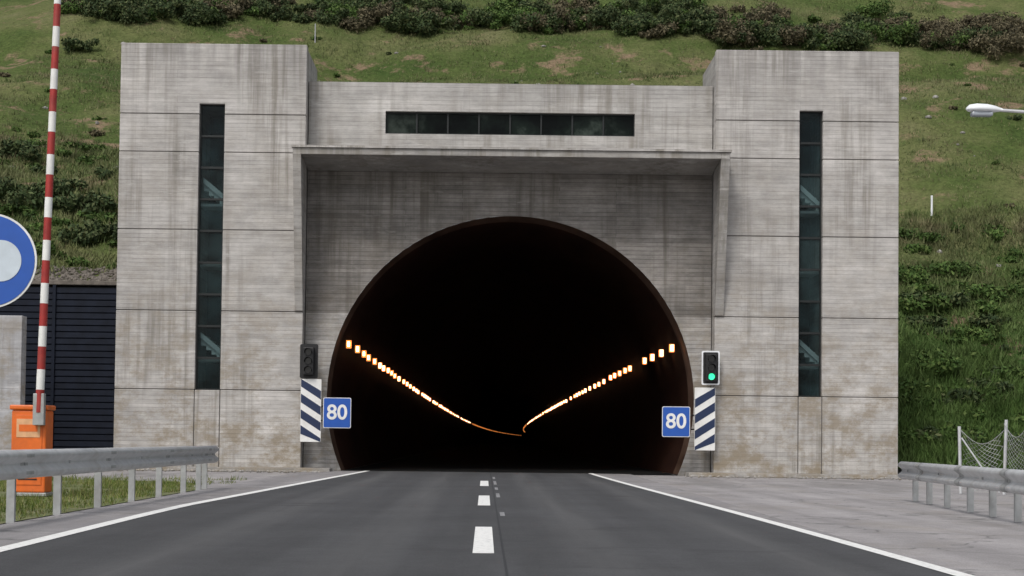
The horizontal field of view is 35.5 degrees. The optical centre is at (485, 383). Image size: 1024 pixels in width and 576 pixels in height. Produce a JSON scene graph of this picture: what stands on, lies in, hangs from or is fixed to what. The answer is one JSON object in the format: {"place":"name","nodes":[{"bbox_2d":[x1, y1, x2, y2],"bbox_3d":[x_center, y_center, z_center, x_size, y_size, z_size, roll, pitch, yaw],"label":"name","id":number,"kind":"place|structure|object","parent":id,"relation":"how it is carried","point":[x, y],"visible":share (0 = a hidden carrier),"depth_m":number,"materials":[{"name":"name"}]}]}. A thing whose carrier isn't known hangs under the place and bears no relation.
{"place":"outdoors","nodes":[
{"label":"outdoors","id":0,"kind":"place"},
{"bbox_2d":[0,315,26,449],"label":"concrete side wall","id":1,"kind":"structure","parent":0,"point":[13,330],"depth_m":48.05,"materials":[{"name":"grey concrete"}]},
{"bbox_2d":[195,51,316,467],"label":"tower west","id":2,"kind":"structure","parent":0,"point":[212,111],"depth_m":51.39,"materials":[{"name":"grey concrete"}]},
{"bbox_2d":[113,43,307,467],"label":"tower west facade","id":3,"kind":"structure","parent":2,"relation":"attached to","point":[157,265],"depth_m":50.17,"materials":[{"name":"grey concrete"}]},
{"bbox_2d":[195,105,225,389],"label":"tower west mullions","id":4,"kind":"object","parent":3,"relation":"attached to","point":[199,227],"visible":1,"depth_m":50.36,"materials":[{"name":"black metal"}]},
{"bbox_2d":[198,177,222,362],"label":"tower west stairs","id":5,"kind":"structure","parent":2,"relation":"in","point":[211,190],"depth_m":50.58,"materials":[{"name":"grey concrete"}]},
{"bbox_2d":[117,113,304,465],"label":"wall panel joints","id":6,"kind":"object","parent":2,"relation":"attached to","point":[196,229],"visible":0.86,"depth_m":50.23,"materials":[{"name":"grey concrete"}]},
{"bbox_2d":[206,117,223,388],"bbox_3d":[-8.650,-4.249,52.327,1.400,9.000,0.100,1,-2,0],"label":"tower west window cavity","id":7,"kind":"object","parent":2,"relation":"in","point":[214,253],"visible":0.21,"depth_m":52.28,"materials":[{"name":"black glass"}]},
{"bbox_2d":[0,471,953,575],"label":"road","id":8,"kind":"structure","parent":0,"point":[394,523],"depth_m":16.62,"materials":[{"name":"grey asphalt"}]},
{"bbox_2d":[0,471,366,551],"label":"edge line","id":9,"kind":"object","parent":8,"relation":"on","point":[37,540],"visible":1,"depth_m":19.24,"materials":[{"name":"paint"}]},
{"bbox_2d":[473,481,493,552],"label":"line dashes","id":10,"kind":"object","parent":8,"relation":"on","point":[483,539],"visible":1,"depth_m":16.91,"materials":[{"name":"paint"}]},
{"bbox_2d":[490,472,507,575],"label":"road seam","id":11,"kind":"object","parent":8,"relation":"on","point":[505,564],"visible":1,"depth_m":16.65,"materials":[{"name":"black asphalt"}]},
{"bbox_2d":[493,477,504,515],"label":"old centre marks","id":12,"kind":"object","parent":8,"relation":"on","point":[498,495],"visible":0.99,"depth_m":30.05,"materials":[{"name":"paint"}]},
{"bbox_2d":[589,473,973,575],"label":"edge line","id":13,"kind":"object","parent":8,"relation":"on","point":[918,562],"visible":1,"depth_m":17.13,"materials":[{"name":"paint"}]},
{"bbox_2d":[0,0,1023,469],"bbox_3d":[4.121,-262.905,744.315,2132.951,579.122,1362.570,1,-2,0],"label":"hillside terrain","id":14,"kind":"structure","parent":0,"point":[26,28],"depth_m":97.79,"materials":[{"name":"green plant"}]},
{"bbox_2d":[33,265,116,280],"bbox_3d":[-20.875,-3.797,54.365,18.360,0.928,1.823,1,-2,0],"label":"rubble strip","id":15,"kind":"object","parent":14,"relation":"on","point":[71,273],"visible":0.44,"depth_m":54.30,"materials":[{"name":"grey gravel"}]},
{"bbox_2d":[10,42,1000,275],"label":"hill rocks","id":16,"kind":"object","parent":14,"relation":"on","point":[905,98],"visible":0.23,"depth_m":85.56,"materials":[{"name":"stone"}]},
{"bbox_2d":[0,0,1023,444],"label":"hillside shrubs","id":17,"kind":"object","parent":14,"relation":"on","point":[852,36],"visible":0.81,"depth_m":101.57,"materials":[{"name":"green plant"}]},
{"bbox_2d":[0,0,1023,445],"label":"lush hillside scrub","id":18,"kind":"object","parent":14,"relation":"on","point":[912,274],"visible":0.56,"depth_m":68.10,"materials":[{"name":"green plant"}]},
{"bbox_2d":[0,0,1023,208],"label":"dry hillside shrubs","id":19,"kind":"object","parent":14,"relation":"on","point":[1012,39],"visible":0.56,"depth_m":103.37,"materials":[{"name":"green plant"}]},
{"bbox_2d":[931,195,932,215],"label":"marker post","id":20,"kind":"object","parent":14,"relation":"on","point":[931,205],"visible":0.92,"depth_m":76.01,"materials":[{"name":"white plastic"}]},
{"bbox_2d":[0,443,1023,575],"bbox_3d":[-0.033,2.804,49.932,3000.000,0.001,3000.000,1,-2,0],"label":"ground","id":21,"kind":"structure","parent":0,"point":[889,515],"depth_m":25.37,"materials":[{"name":"grey concrete"}]},
{"bbox_2d":[50,285,56,427],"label":"posts","id":22,"kind":"object","parent":21,"relation":"on","point":[54,306],"visible":0.64,"depth_m":52.48,"materials":[{"name":"black metal"}]},
{"bbox_2d":[0,287,116,448],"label":"louvres","id":23,"kind":"object","parent":21,"relation":"on","point":[80,330],"depth_m":52.52,"materials":[{"name":"black metal"}]},
{"bbox_2d":[16,286,115,447],"bbox_3d":[-25.817,-0.378,52.960,28.360,5.900,0.750,1,-2,0],"label":"backing","id":24,"kind":"object","parent":21,"relation":"on","point":[76,351],"depth_m":52.60,"materials":[{"name":"black metal"}]},
{"bbox_2d":[30,280,116,287],"bbox_3d":[-25.771,-3.456,53.057,28.380,0.140,1.070,1,-2,0],"label":"coping","id":25,"kind":"object","parent":24,"relation":"on","point":[59,283],"depth_m":52.52,"materials":[{"name":"grey concrete"}]},
{"bbox_2d":[0,446,218,523],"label":"guardrail","id":26,"kind":"object","parent":21,"relation":"on","point":[57,464],"visible":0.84,"depth_m":22.41,"materials":[{"name":"metal"}]},
{"bbox_2d":[0,473,246,523],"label":"grass verge","id":27,"kind":"object","parent":21,"relation":"on","point":[69,509],"depth_m":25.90,"materials":[{"name":"green plant"}]},
{"bbox_2d":[0,214,36,306],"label":"round blue sign","id":28,"kind":"object","parent":27,"relation":"on","point":[18,260],"visible":1,"depth_m":20.03,"materials":[{"name":"blue metal"}]},
{"bbox_2d":[10,0,60,496],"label":"boom barrier","id":29,"kind":"object","parent":27,"relation":"on","point":[32,426],"visible":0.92,"depth_m":26.66,"materials":[{"name":"metal"}]},
{"bbox_2d":[14,415,41,484],"bbox_3d":[-7.624,1.099,26.661,0.456,1.163,0.010,1,-2,0],"label":"door","id":30,"kind":"structure","parent":29,"relation":"in","point":[21,443],"depth_m":26.66,"materials":[{"name":"orange paint"}]},
{"bbox_2d":[0,471,360,546],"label":"road shoulder","id":31,"kind":"object","parent":21,"relation":"on","point":[18,532],"visible":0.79,"depth_m":22.51},
{"bbox_2d":[303,171,711,475],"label":"portal wall","id":32,"kind":"structure","parent":21,"relation":"on","point":[364,228],"depth_m":51.01,"materials":[{"name":"concrete"}]},
{"bbox_2d":[300,344,317,377],"bbox_3d":[-5.492,-0.697,50.103,0.560,1.060,1.480,1,-2,0],"label":"traffic light","id":33,"kind":"object","parent":32,"relation":"attached to","point":[308,360],"visible":1,"depth_m":49.57,"materials":[{"name":"black metal"}]},
{"bbox_2d":[300,379,321,441],"bbox_3d":[-5.430,0.839,50.232,0.640,1.950,1.115,1,-2,0],"label":"chevron board","id":34,"kind":"object","parent":32,"relation":"attached to","point":[310,418],"visible":1,"depth_m":49.68,"materials":[{"name":"white paint"}]},
{"bbox_2d":[321,398,350,427],"bbox_3d":[-4.971,0.903,49.898,0.694,0.940,1.707,2,-3,-41],"label":"speed limit sign","id":35,"kind":"object","parent":32,"relation":"attached to","point":[336,412],"visible":0.99,"depth_m":49.44,"materials":[{"name":"blue metal"}]},
{"bbox_2d":[308,81,712,149],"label":"parapet wall","id":36,"kind":"structure","parent":32,"relation":"on","point":[666,117],"depth_m":51.14,"materials":[{"name":"concrete"}]},
{"bbox_2d":[386,112,634,136],"bbox_3d":[0.784,-8.311,51.312,7.968,0.728,0.120,1,-2,0],"label":"window band frame","id":37,"kind":"object","parent":36,"relation":"attached to","point":[509,114],"visible":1,"depth_m":51.27,"materials":[{"name":"black metal"}]},
{"bbox_2d":[386,114,633,135],"bbox_3d":[0.784,-8.310,51.322,7.966,0.730,0.019,1,-2,0],"label":"window band glass","id":38,"kind":"object","parent":37,"relation":"in","point":[523,124],"visible":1,"depth_m":51.32,"materials":[{"name":"black glass"}]},
{"bbox_2d":[301,147,720,174],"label":"canopy slab","id":39,"kind":"structure","parent":32,"relation":"attached to","point":[511,161],"depth_m":49.65,"materials":[{"name":"grey concrete"}]},
{"bbox_2d":[291,145,731,152],"bbox_3d":[0.796,-7.235,49.650,13.520,0.135,1.254,1,-2,0],"label":"canopy coping","id":40,"kind":"object","parent":39,"relation":"on","point":[506,148],"visible":0.43,"depth_m":49.02,"materials":[{"name":"grey concrete"}]},
{"bbox_2d":[662,406,693,436],"bbox_3d":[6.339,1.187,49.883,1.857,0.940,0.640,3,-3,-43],"label":"speed limit sign","id":41,"kind":"object","parent":32,"relation":"attached to","point":[675,421],"visible":1,"depth_m":49.43,"materials":[{"name":"blue metal"}]},
{"bbox_2d":[694,387,714,449],"bbox_3d":[6.807,1.104,50.227,0.640,1.950,1.115,1,-2,0],"label":"chevron board","id":42,"kind":"object","parent":32,"relation":"attached to","point":[704,424],"visible":1,"depth_m":49.67,"materials":[{"name":"white paint"}]},
{"bbox_2d":[701,351,719,384],"bbox_3d":[6.996,-0.489,50.100,0.560,1.060,1.480,1,-2,0],"label":"traffic light","id":43,"kind":"object","parent":32,"relation":"attached to","point":[710,368],"visible":1,"depth_m":49.64,"materials":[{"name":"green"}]},
{"bbox_2d":[327,216,693,474],"bbox_3d":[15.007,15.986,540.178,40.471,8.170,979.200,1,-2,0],"label":"road tunnel","id":44,"kind":"structure","parent":21,"relation":"on","point":[512,344],"depth_m":72.65,"materials":[{"name":"brown"}]},
{"bbox_2d":[120,468,905,479],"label":"gravel stones","id":45,"kind":"object","parent":21,"relation":"on","point":[294,471],"visible":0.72,"depth_m":48.17,"materials":[{"name":"stone"}]},
{"bbox_2d":[144,466,898,478],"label":"plinth kerb","id":46,"kind":"structure","parent":21,"relation":"on","point":[697,474],"depth_m":49.04,"materials":[{"name":"concrete"}]},
{"bbox_2d":[597,474,908,557],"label":"road shoulder","id":47,"kind":"object","parent":21,"relation":"on","point":[642,482],"visible":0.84,"depth_m":29.98},
{"bbox_2d":[703,56,819,471],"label":"portal tower wall","id":48,"kind":"structure","parent":21,"relation":"on","point":[813,120],"depth_m":51.36,"materials":[{"name":"grey concrete"}]},
{"bbox_2d":[293,147,729,315],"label":"canopy fins","id":49,"kind":"object","parent":48,"relation":"attached to","point":[722,190],"visible":0.91,"depth_m":49.61,"materials":[{"name":"grey concrete"}]},
{"bbox_2d":[799,124,809,395],"bbox_3d":[10.198,-4.026,52.327,1.340,9.000,0.100,1,-2,0],"label":"tower east window cavity","id":50,"kind":"object","parent":48,"relation":"in","point":[804,283],"depth_m":52.28,"materials":[{"name":"black glass"}]},
{"bbox_2d":[712,50,898,474],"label":"tower east facade","id":51,"kind":"structure","parent":48,"relation":"attached to","point":[755,432],"depth_m":50.17,"materials":[{"name":"grey concrete"}]},
{"bbox_2d":[715,120,896,472],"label":"wall panel joints","id":52,"kind":"object","parent":48,"relation":"attached to","point":[797,317],"visible":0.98,"depth_m":50.14,"materials":[{"name":"grey concrete"}]},
{"bbox_2d":[799,185,818,369],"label":"tower east stairs","id":53,"kind":"structure","parent":48,"relation":"in","point":[808,354],"depth_m":50.58,"materials":[{"name":"grey concrete"}]},
{"bbox_2d":[797,112,821,396],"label":"tower east mullions","id":54,"kind":"object","parent":48,"relation":"attached to","point":[819,206],"visible":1,"depth_m":50.37,"materials":[{"name":"black metal"}]},
{"bbox_2d":[898,461,1023,522],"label":"guardrail","id":55,"kind":"object","parent":21,"relation":"on","point":[993,481],"visible":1,"depth_m":24.84,"materials":[{"name":"metal"}]},
{"bbox_2d":[958,420,1023,494],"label":"chain link fence","id":56,"kind":"object","parent":21,"relation":"on","point":[1005,430],"visible":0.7,"depth_m":34.75,"materials":[{"name":"metal"}]},
{"bbox_2d":[966,103,1023,116],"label":"street lamp","id":57,"kind":"object","parent":21,"relation":"on","point":[981,110],"visible":1,"depth_m":30.12,"materials":[{"name":"metal"}]}
]}

